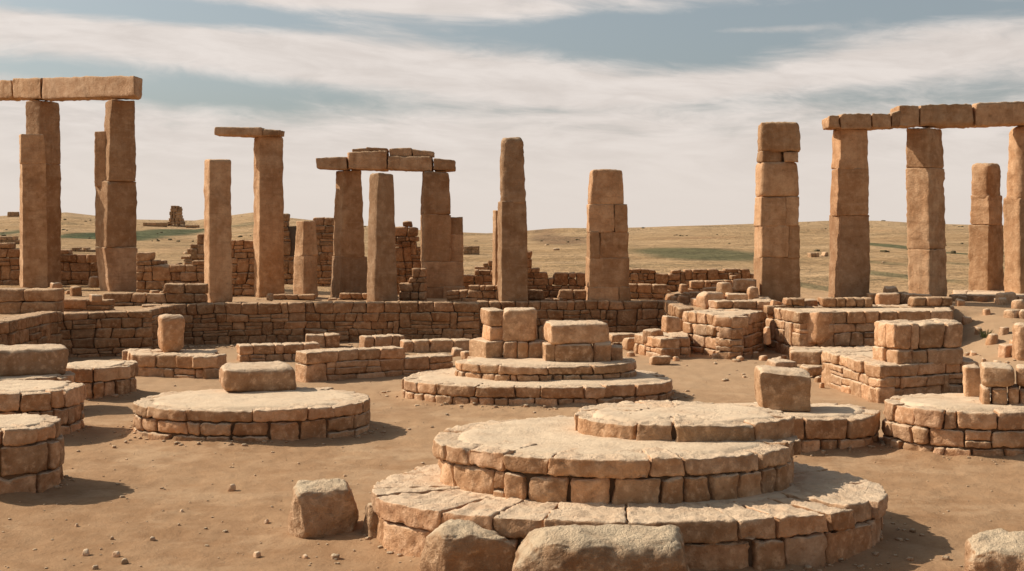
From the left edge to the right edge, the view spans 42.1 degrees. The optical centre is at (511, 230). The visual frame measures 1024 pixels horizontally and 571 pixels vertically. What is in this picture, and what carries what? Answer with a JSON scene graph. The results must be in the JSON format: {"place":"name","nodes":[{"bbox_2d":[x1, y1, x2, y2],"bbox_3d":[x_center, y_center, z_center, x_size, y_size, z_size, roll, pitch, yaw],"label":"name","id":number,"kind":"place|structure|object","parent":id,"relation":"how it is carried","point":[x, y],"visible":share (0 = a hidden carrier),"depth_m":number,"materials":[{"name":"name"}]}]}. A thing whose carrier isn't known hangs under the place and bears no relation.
{"place":"outdoors","nodes":[
{"label":"outdoors","id":0,"kind":"place"},
{"bbox_2d":[0,212,1023,570],"bbox_3d":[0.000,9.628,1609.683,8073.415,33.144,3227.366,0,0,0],"label":"ground","id":1,"kind":"structure","parent":0,"point":[96,510],"depth_m":17.12,"materials":[{"name":"beige sand"}]},
{"bbox_2d":[0,243,19,284],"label":"ruined wall","id":2,"kind":"structure","parent":1,"relation":"on","point":[10,270],"depth_m":48.61,"materials":[{"name":"stone"}]},
{"bbox_2d":[0,311,61,345],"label":"retaining wall","id":3,"kind":"structure","parent":1,"relation":"on","point":[41,327],"depth_m":29.41,"materials":[{"name":"stone"}]},
{"bbox_2d":[0,413,64,493],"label":"round pedestal","id":4,"kind":"object","parent":1,"relation":"on","point":[32,454],"visible":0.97,"depth_m":15.02,"materials":[{"name":"stone"}]},
{"bbox_2d":[0,288,64,313],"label":"wall remnant","id":5,"kind":"object","parent":1,"relation":"on","point":[20,300],"depth_m":31.88,"materials":[{"name":"stone"}]},
{"bbox_2d":[19,134,47,287],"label":"stone pillar","id":6,"kind":"structure","parent":1,"relation":"on","point":[33,261],"depth_m":44.48,"materials":[{"name":"red stone"}]},
{"bbox_2d":[0,371,74,382],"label":"round pedestal","id":7,"kind":"object","parent":1,"relation":"on","point":[68,375],"visible":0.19,"depth_m":21.65,"materials":[{"name":"stone"}]},
{"bbox_2d":[0,344,68,375],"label":"rounded slab","id":8,"kind":"object","parent":7,"relation":"on","point":[31,359],"depth_m":21.87,"materials":[{"name":"stone"}]},
{"bbox_2d":[25,100,60,286],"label":"stone pillar","id":9,"kind":"structure","parent":1,"relation":"on","point":[43,117],"depth_m":47.22,"materials":[{"name":"red stone"}]},
{"bbox_2d":[13,78,47,100],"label":"lintel stone","id":10,"kind":"object","parent":9,"relation":"on","point":[27,89],"visible":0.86,"depth_m":47.08,"materials":[{"name":"red stone"}]},
{"bbox_2d":[0,80,20,100],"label":"lintel stone","id":11,"kind":"object","parent":10,"relation":"attached to","point":[6,90],"visible":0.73,"depth_m":48.00,"materials":[{"name":"red stone"}]},
{"bbox_2d":[0,380,86,434],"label":"round pedestal","id":12,"kind":"object","parent":1,"relation":"on","point":[63,401],"visible":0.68,"depth_m":19.21,"materials":[{"name":"stone"}]},
{"bbox_2d":[60,249,97,284],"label":"ruined wall","id":13,"kind":"structure","parent":1,"relation":"on","point":[79,269],"depth_m":48.61,"materials":[{"name":"stone"}]},
{"bbox_2d":[62,298,114,310],"bbox_3d":[-10.617,1.906,33.240,1.307,0.429,0.503,0,0,0],"label":"wall remnant","id":14,"kind":"object","parent":1,"relation":"on","point":[74,304],"depth_m":33.01,"materials":[{"name":"stone"}]},
{"bbox_2d":[66,360,138,398],"bbox_3d":[-7.519,2.735,24.095,1.419,0.696,1.517,0,0,0],"label":"round pedestal","id":15,"kind":"object","parent":1,"relation":"on","point":[99,378],"visible":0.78,"depth_m":23.59,"materials":[{"name":"stone"}]},
{"bbox_2d":[58,310,151,357],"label":"retaining wall","id":16,"kind":"structure","parent":1,"relation":"on","point":[100,334],"depth_m":31.58,"materials":[{"name":"stone"}]},
{"bbox_2d":[94,99,137,291],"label":"stone pillar","id":17,"kind":"structure","parent":1,"relation":"on","point":[116,249],"depth_m":43.61,"materials":[{"name":"red stone"}]},
{"bbox_2d":[42,75,142,101],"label":"lintel stone","id":18,"kind":"object","parent":17,"relation":"on","point":[86,88],"visible":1,"depth_m":44.28,"materials":[{"name":"beige stone"}]},
{"bbox_2d":[136,305,175,348],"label":"retaining wall","id":19,"kind":"structure","parent":1,"relation":"on","point":[157,311],"depth_m":32.69,"materials":[{"name":"stone"}]},
{"bbox_2d":[136,252,203,292],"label":"ruined wall","id":20,"kind":"structure","parent":1,"relation":"on","point":[152,274],"depth_m":41.58,"materials":[{"name":"stone"}]},
{"bbox_2d":[122,348,226,378],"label":"stone plinth","id":21,"kind":"structure","parent":1,"relation":"on","point":[199,363],"depth_m":27.16,"materials":[{"name":"stone"}]},
{"bbox_2d":[157,314,184,352],"bbox_3d":[-7.207,2.173,28.117,0.541,0.827,0.631,0,0,-25],"label":"standing stone","id":22,"kind":"object","parent":21,"relation":"on","point":[170,332],"visible":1,"depth_m":27.87,"materials":[{"name":"stone"}]},
{"bbox_2d":[167,206,184,226],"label":"ruined tower","id":23,"kind":"structure","parent":1,"relation":"on","point":[176,215],"depth_m":308.77,"materials":[{"name":"brown stone"}]},
{"bbox_2d":[181,234,203,264],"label":"ruined wall","id":24,"kind":"structure","parent":1,"relation":"on","point":[196,251],"depth_m":66.67,"materials":[{"name":"stone"}]},
{"bbox_2d":[203,159,232,302],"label":"stone pillar","id":25,"kind":"structure","parent":1,"relation":"on","point":[218,266],"depth_m":36.65,"materials":[{"name":"red stone"}]},
{"bbox_2d":[231,240,254,296],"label":"ruined wall","id":26,"kind":"structure","parent":1,"relation":"on","point":[243,276],"depth_m":40.00,"materials":[{"name":"stone"}]},
{"bbox_2d":[133,387,370,441],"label":"round platform","id":27,"kind":"structure","parent":1,"relation":"on","point":[298,413],"depth_m":18.88,"materials":[{"name":"stone"}]},
{"bbox_2d":[219,361,296,391],"bbox_3d":[-4.019,2.315,20.992,1.149,0.438,0.926,0,0,-16],"label":"oval slab","id":28,"kind":"object","parent":27,"relation":"on","point":[258,376],"depth_m":20.61,"materials":[{"name":"stone"}]},
{"bbox_2d":[253,136,284,297],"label":"stone pillar","id":29,"kind":"structure","parent":1,"relation":"on","point":[268,231],"depth_m":39.67,"materials":[{"name":"red stone"}]},
{"bbox_2d":[214,127,264,137],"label":"lintel stone","id":30,"kind":"object","parent":29,"relation":"on","point":[248,132],"visible":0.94,"depth_m":39.31,"materials":[{"name":"red stone"}]},
{"bbox_2d":[236,341,319,361],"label":"wall","id":31,"kind":"structure","parent":1,"relation":"on","point":[260,352],"depth_m":30.50,"materials":[{"name":"stone"}]},
{"bbox_2d":[283,213,296,283],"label":"ruined wall","id":32,"kind":"structure","parent":1,"relation":"on","point":[289,242],"depth_m":49.06,"materials":[{"name":"stone"}]},
{"bbox_2d":[256,294,327,300],"bbox_3d":[-6.284,1.972,38.195,2.046,0.295,0.491,0,0,0],"label":"wall remnant","id":33,"kind":"object","parent":1,"relation":"on","point":[306,297],"depth_m":37.99,"materials":[{"name":"stone"}]},
{"bbox_2d":[293,221,317,297],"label":"stone pillar","id":34,"kind":"structure","parent":1,"relation":"on","point":[305,280],"depth_m":38.76,"materials":[{"name":"red stone"}]},
{"bbox_2d":[142,301,479,344],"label":"retaining wall","id":35,"kind":"structure","parent":1,"relation":"on","point":[232,323],"depth_m":35.64,"materials":[{"name":"stone"}]},
{"bbox_2d":[103,283,208,305],"bbox_3d":[-9.423,1.747,35.221,2.692,0.706,0.546,0,0,0],"label":"wall remnant","id":36,"kind":"object","parent":35,"relation":"on","point":[186,294],"depth_m":34.99,"materials":[{"name":"stone"}]},
{"bbox_2d":[305,333,339,347],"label":"wall","id":37,"kind":"structure","parent":1,"relation":"on","point":[328,340],"depth_m":34.01,"materials":[{"name":"stone"}]},
{"bbox_2d":[288,478,358,538],"bbox_3d":[-1.875,2.789,13.250,0.707,0.587,0.612,0,0,-12],"label":"boulder","id":38,"kind":"object","parent":1,"relation":"on","point":[321,508],"visible":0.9,"depth_m":13.03,"materials":[{"name":"stone"}]},
{"bbox_2d":[313,217,333,286],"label":"ruined wall","id":39,"kind":"structure","parent":1,"relation":"on","point":[325,246],"depth_m":47.28,"materials":[{"name":"stone"}]},
{"bbox_2d":[330,170,367,297],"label":"stone pillar","id":40,"kind":"structure","parent":1,"relation":"on","point":[349,266],"depth_m":39.60,"materials":[{"name":"red stone"}]},
{"bbox_2d":[316,157,349,170],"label":"lintel stone","id":41,"kind":"object","parent":40,"relation":"on","point":[334,163],"visible":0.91,"depth_m":39.20,"materials":[{"name":"red stone"}]},
{"bbox_2d":[347,150,388,171],"bbox_3d":[-4.280,-2.060,39.649,1.199,0.608,0.928,0,0,0],"label":"lintel stone","id":42,"kind":"object","parent":40,"relation":"on","point":[370,161],"visible":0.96,"depth_m":39.21,"materials":[{"name":"red stone"}]},
{"bbox_2d":[328,292,398,300],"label":"ruined wall","id":43,"kind":"structure","parent":1,"relation":"on","point":[352,296],"depth_m":38.01,"materials":[{"name":"stone"}]},
{"bbox_2d":[361,502,378,537],"bbox_3d":[-1.340,2.876,12.987,0.205,0.471,0.454,0,0,-18],"label":"boulder","id":44,"kind":"object","parent":1,"relation":"on","point":[370,524],"visible":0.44,"depth_m":12.81,"materials":[{"name":"stone"}]},
{"bbox_2d":[295,346,452,382],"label":"wall","id":45,"kind":"structure","parent":1,"relation":"on","point":[329,364],"depth_m":26.92,"materials":[{"name":"stone"}]},
{"bbox_2d":[359,334,404,347],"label":"wall","id":46,"kind":"structure","parent":1,"relation":"on","point":[370,341],"depth_m":33.38,"materials":[{"name":"stone"}]},
{"bbox_2d":[367,173,397,302],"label":"stone pillar","id":47,"kind":"structure","parent":1,"relation":"on","point":[382,277],"depth_m":36.58,"materials":[{"name":"red stone"}]},
{"bbox_2d":[395,221,420,294],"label":"ruined wall","id":48,"kind":"structure","parent":1,"relation":"on","point":[408,253],"depth_m":41.27,"materials":[{"name":"stone"}]},
{"bbox_2d":[399,268,426,301],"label":"ruined wall","id":49,"kind":"structure","parent":1,"relation":"on","point":[414,288],"depth_m":37.13,"materials":[{"name":"stone"}]},
{"bbox_2d":[400,338,470,352],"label":"wall","id":50,"kind":"structure","parent":1,"relation":"on","point":[430,345],"depth_m":32.68,"materials":[{"name":"stone"}]},
{"bbox_2d":[420,171,464,297],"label":"stone pillar","id":51,"kind":"structure","parent":1,"relation":"on","point":[441,245],"depth_m":39.21,"materials":[{"name":"red stone"}]},
{"bbox_2d":[388,156,433,171],"bbox_3d":[-3.010,-1.958,39.657,1.346,0.476,0.942,0,0,0],"label":"lintel stone","id":52,"kind":"object","parent":51,"relation":"on","point":[413,163],"visible":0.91,"depth_m":39.21,"materials":[{"name":"red stone"}]},
{"bbox_2d":[389,148,412,156],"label":"top slab","id":53,"kind":"structure","parent":52,"relation":"on","point":[404,152],"depth_m":39.31,"materials":[{"name":"red stone"}]},
{"bbox_2d":[433,158,455,171],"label":"lintel stone","id":54,"kind":"object","parent":51,"relation":"on","point":[444,165],"visible":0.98,"depth_m":39.21,"materials":[{"name":"red stone"}]},
{"bbox_2d":[419,519,516,570],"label":"boulder","id":55,"kind":"object","parent":1,"relation":"on","point":[458,545],"visible":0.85,"depth_m":11.39,"materials":[{"name":"stone"}]},
{"bbox_2d":[446,285,497,301],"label":"ruined wall","id":56,"kind":"structure","parent":1,"relation":"on","point":[480,292],"depth_m":37.15,"materials":[{"name":"stone"}]},
{"bbox_2d":[463,269,492,289],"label":"ruined wall","id":57,"kind":"structure","parent":1,"relation":"on","point":[485,277],"depth_m":40.99,"materials":[{"name":"stone"}]},
{"bbox_2d":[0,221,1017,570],"bbox_3d":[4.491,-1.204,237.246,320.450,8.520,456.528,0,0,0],"label":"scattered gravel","id":58,"kind":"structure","parent":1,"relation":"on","point":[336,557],"depth_m":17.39,"materials":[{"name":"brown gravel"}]},
{"bbox_2d":[492,137,527,301],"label":"stone pillar","id":59,"kind":"structure","parent":1,"relation":"on","point":[510,269],"depth_m":36.67,"materials":[{"name":"red stone"}]},
{"bbox_2d":[401,356,673,406],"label":"stepped platform","id":60,"kind":"structure","parent":1,"relation":"on","point":[498,381],"depth_m":23.23,"materials":[{"name":"stone"}]},
{"bbox_2d":[469,307,543,358],"bbox_3d":[-0.101,1.957,25.070,1.436,1.008,0.964,0,0,0],"label":"block stack","id":61,"kind":"object","parent":60,"relation":"on","point":[510,332],"visible":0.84,"depth_m":24.68,"materials":[{"name":"stone"}]},
{"bbox_2d":[541,320,611,361],"bbox_3d":[1.179,2.048,24.441,1.280,0.768,1.042,0,0,0],"label":"block stack","id":62,"kind":"object","parent":60,"relation":"on","point":[570,341],"visible":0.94,"depth_m":24.00,"materials":[{"name":"stone"}]},
{"bbox_2d":[611,344,622,360],"bbox_3d":[1.916,2.268,24.392,0.233,0.322,0.411,0,0,5],"label":"stone block","id":63,"kind":"object","parent":60,"relation":"on","point":[616,352],"depth_m":24.20,"materials":[{"name":"stone"}]},
{"bbox_2d":[527,251,585,297],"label":"ruined wall","id":64,"kind":"structure","parent":1,"relation":"on","point":[541,280],"depth_m":38.24,"materials":[{"name":"stone"}]},
{"bbox_2d":[528,289,585,300],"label":"ruined wall","id":65,"kind":"structure","parent":1,"relation":"on","point":[564,294],"depth_m":37.39,"materials":[{"name":"stone"}]},
{"bbox_2d":[477,300,677,339],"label":"retaining wall","id":66,"kind":"structure","parent":1,"relation":"on","point":[634,316],"depth_m":36.64,"materials":[{"name":"stone"}]},
{"bbox_2d":[512,524,689,570],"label":"boulder","id":67,"kind":"object","parent":1,"relation":"on","point":[608,547],"visible":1,"depth_m":10.77,"materials":[{"name":"stone"}]},
{"bbox_2d":[585,169,630,301],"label":"stone pillar","id":68,"kind":"structure","parent":1,"relation":"on","point":[607,268],"depth_m":36.82,"materials":[{"name":"red stone"}]},
{"bbox_2d":[609,332,636,341],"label":"stone block","id":69,"kind":"structure","parent":1,"relation":"on","point":[617,337],"depth_m":34.70,"materials":[{"name":"stone"}]},
{"bbox_2d":[371,400,887,570],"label":"stepped platform","id":70,"kind":"structure","parent":1,"relation":"on","point":[727,486],"depth_m":12.36,"materials":[{"name":"stone"}]},
{"bbox_2d":[629,283,687,299],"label":"ruined wall","id":71,"kind":"structure","parent":1,"relation":"on","point":[641,291],"depth_m":38.52,"materials":[{"name":"stone"}]},
{"bbox_2d":[649,355,670,364],"bbox_3d":[3.310,2.912,29.782,0.468,0.231,0.383,0,0,0],"label":"stone block","id":72,"kind":"object","parent":1,"relation":"on","point":[661,360],"depth_m":29.63,"materials":[{"name":"stone"}]},
{"bbox_2d":[633,331,690,358],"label":"rubble terrace","id":73,"kind":"structure","parent":1,"relation":"on","point":[672,344],"depth_m":31.29,"materials":[{"name":"stone"}]},
{"bbox_2d":[661,315,680,331],"bbox_3d":[3.764,2.212,31.426,0.422,0.399,0.328,0,0,-22],"label":"stone block","id":74,"kind":"object","parent":73,"relation":"on","point":[670,323],"depth_m":31.31,"materials":[{"name":"stone"}]},
{"bbox_2d":[663,301,693,332],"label":"retaining wall","id":75,"kind":"structure","parent":1,"relation":"on","point":[675,308],"depth_m":34.26,"materials":[{"name":"stone"}]},
{"bbox_2d":[629,268,753,291],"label":"ruined wall","id":76,"kind":"structure","parent":1,"relation":"on","point":[676,278],"depth_m":42.98,"materials":[{"name":"stone"}]},
{"bbox_2d":[688,275,737,291],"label":"ruined wall","id":77,"kind":"structure","parent":1,"relation":"on","point":[697,285],"depth_m":39.52,"materials":[{"name":"stone"}]},
{"bbox_2d":[689,279,756,302],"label":"ruined wall","id":78,"kind":"structure","parent":1,"relation":"on","point":[696,293],"depth_m":36.40,"materials":[{"name":"stone"}]},
{"bbox_2d":[733,278,755,290],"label":"stone block","id":79,"kind":"structure","parent":78,"relation":"on","point":[741,284],"depth_m":36.24,"materials":[{"name":"stone"}]},
{"bbox_2d":[682,308,764,359],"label":"rubble terrace","id":80,"kind":"structure","parent":1,"relation":"on","point":[722,333],"depth_m":31.94,"materials":[{"name":"stone"}]},
{"bbox_2d":[690,297,771,325],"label":"rubble terrace","id":81,"kind":"structure","parent":1,"relation":"on","point":[759,303],"depth_m":33.91,"materials":[{"name":"stone"}]},
{"bbox_2d":[696,291,724,308],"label":"stone block","id":82,"kind":"structure","parent":81,"relation":"on","point":[703,298],"depth_m":34.56,"materials":[{"name":"stone"}]},
{"bbox_2d":[753,122,800,301],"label":"stone pillar","id":83,"kind":"structure","parent":1,"relation":"on","point":[776,266],"depth_m":36.62,"materials":[{"name":"red stone"}]},
{"bbox_2d":[766,359,796,367],"bbox_3d":[5.885,2.945,29.097,0.606,0.249,0.417,0,0,-20],"label":"stone block","id":84,"kind":"object","parent":1,"relation":"on","point":[782,363],"depth_m":28.95,"materials":[{"name":"stone"}]},
{"bbox_2d":[715,402,879,452],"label":"round platform","id":85,"kind":"structure","parent":1,"relation":"on","point":[823,426],"depth_m":17.84,"materials":[{"name":"stone"}]},
{"bbox_2d":[754,365,810,411],"bbox_3d":[3.805,2.225,18.667,0.778,0.612,0.745,0,0,6],"label":"stone block","id":86,"kind":"object","parent":85,"relation":"on","point":[783,388],"depth_m":18.33,"materials":[{"name":"stone"}]},
{"bbox_2d":[788,346,872,364],"bbox_3d":[7.290,2.891,30.336,1.994,0.418,1.865,0,0,15],"label":"stone ledge","id":87,"kind":"object","parent":1,"relation":"on","point":[804,355],"visible":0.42,"depth_m":29.79,"materials":[{"name":"stone"}]},
{"bbox_2d":[828,129,870,297],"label":"stone pillar","id":88,"kind":"structure","parent":1,"relation":"on","point":[849,260],"depth_m":36.99,"materials":[{"name":"red stone"}]},
{"bbox_2d":[822,115,839,129],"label":"lintel stone","id":89,"kind":"object","parent":88,"relation":"on","point":[831,122],"visible":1,"depth_m":36.66,"materials":[{"name":"red stone"}]},
{"bbox_2d":[834,113,871,129],"bbox_3d":[9.517,-3.011,37.247,0.950,0.469,1.137,0,0,0],"label":"lintel stone","id":90,"kind":"object","parent":88,"relation":"on","point":[856,121],"visible":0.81,"depth_m":36.80,"materials":[{"name":"red stone"}]},
{"bbox_2d":[867,113,890,130],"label":"lintel stone","id":91,"kind":"object","parent":90,"relation":"attached to","point":[880,121],"visible":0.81,"depth_m":37.04,"materials":[{"name":"red stone"}]},
{"bbox_2d":[765,304,954,354],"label":"rubble terrace","id":92,"kind":"structure","parent":1,"relation":"on","point":[852,327],"depth_m":31.62,"materials":[{"name":"stone"}]},
{"bbox_2d":[795,309,839,343],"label":"stone block","id":93,"kind":"structure","parent":92,"relation":"on","point":[818,324],"depth_m":31.25,"materials":[{"name":"stone"}]},
{"bbox_2d":[763,297,872,313],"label":"ruined wall","id":94,"kind":"structure","parent":92,"relation":"on","point":[832,302],"depth_m":33.11,"materials":[{"name":"stone"}]},
{"bbox_2d":[874,292,899,304],"bbox_3d":[10.041,1.856,35.639,0.617,0.394,0.532,0,0,0],"label":"stone block","id":95,"kind":"object","parent":92,"relation":"on","point":[885,298],"depth_m":35.40,"materials":[{"name":"stone"}]},
{"bbox_2d":[872,296,952,309],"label":"ruined wall","id":96,"kind":"structure","parent":92,"relation":"on","point":[925,302],"depth_m":33.30,"materials":[{"name":"stone"}]},
{"bbox_2d":[821,348,978,402],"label":"corner platform","id":97,"kind":"structure","parent":1,"relation":"on","point":[863,373],"depth_m":23.61,"materials":[{"name":"stone"}]},
{"bbox_2d":[872,318,962,364],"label":"block pier","id":98,"kind":"structure","parent":97,"relation":"on","point":[936,341],"depth_m":23.62,"materials":[{"name":"stone"}]},
{"bbox_2d":[906,128,947,296],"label":"stone pillar","id":99,"kind":"structure","parent":1,"relation":"on","point":[925,214],"depth_m":37.66,"materials":[{"name":"red stone"}]},
{"bbox_2d":[890,105,918,128],"bbox_3d":[11.107,-3.202,37.693,0.663,0.611,1.057,0,0,0],"label":"lintel stone","id":100,"kind":"object","parent":99,"relation":"on","point":[909,116],"visible":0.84,"depth_m":37.27,"materials":[{"name":"red stone"}]},
{"bbox_2d":[916,103,973,128],"bbox_3d":[12.285,-3.260,38.023,1.959,0.689,0.910,0,0,-16],"label":"lintel stone","id":101,"kind":"object","parent":99,"relation":"on","point":[941,116],"visible":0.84,"depth_m":37.60,"materials":[{"name":"red stone"}]},
{"bbox_2d":[881,393,1023,456],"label":"round platform","id":102,"kind":"structure","parent":1,"relation":"on","point":[952,424],"depth_m":17.38,"materials":[{"name":"stone"}]},
{"bbox_2d":[962,363,980,396],"bbox_3d":[6.496,2.134,18.835,0.228,0.468,0.502,0,0,13],"label":"stone block","id":103,"kind":"object","parent":102,"relation":"on","point":[971,380],"depth_m":18.61,"materials":[{"name":"stone"}]},
{"bbox_2d":[979,362,1023,404],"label":"block stack","id":104,"kind":"object","parent":102,"relation":"on","point":[998,378],"visible":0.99,"depth_m":17.73,"materials":[{"name":"stone"}]},
{"bbox_2d":[968,163,1003,290],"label":"stone pillar","id":105,"kind":"structure","parent":1,"relation":"on","point":[985,252],"depth_m":40.43,"materials":[{"name":"red stone"}]},
{"bbox_2d":[949,290,1023,300],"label":"rubble terrace","id":106,"kind":"structure","parent":1,"relation":"on","point":[966,295],"depth_m":37.86,"materials":[{"name":"stone"}]},
{"bbox_2d":[964,528,1023,570],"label":"boulder","id":107,"kind":"object","parent":1,"relation":"on","point":[999,549],"visible":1,"depth_m":10.92,"materials":[{"name":"stone"}]},
{"bbox_2d":[998,344,1011,357],"bbox_3d":[11.040,2.766,29.682,0.386,0.466,0.341,0,0,-14],"label":"stone block","id":108,"kind":"object","parent":1,"relation":"on","point":[1004,350],"depth_m":29.53,"materials":[{"name":"stone"}]},
{"bbox_2d":[1003,126,1023,293],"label":"stone pillar","id":109,"kind":"structure","parent":1,"relation":"on","point":[1013,214],"depth_m":38.82,"materials":[{"name":"red stone"}]},
{"bbox_2d":[968,101,1023,127],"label":"lintel stone","id":110,"kind":"object","parent":109,"relation":"on","point":[997,114],"visible":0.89,"depth_m":38.03,"materials":[{"name":"red stone"}]},
{"bbox_2d":[1012,322,1023,360],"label":"stone block","id":111,"kind":"structure","parent":1,"relation":"on","point":[1018,341],"depth_m":29.04,"materials":[{"name":"stone"}]},
{"bbox_2d":[0,0,1023,232],"label":"sky","id":112,"kind":"structure","parent":0,"point":[674,96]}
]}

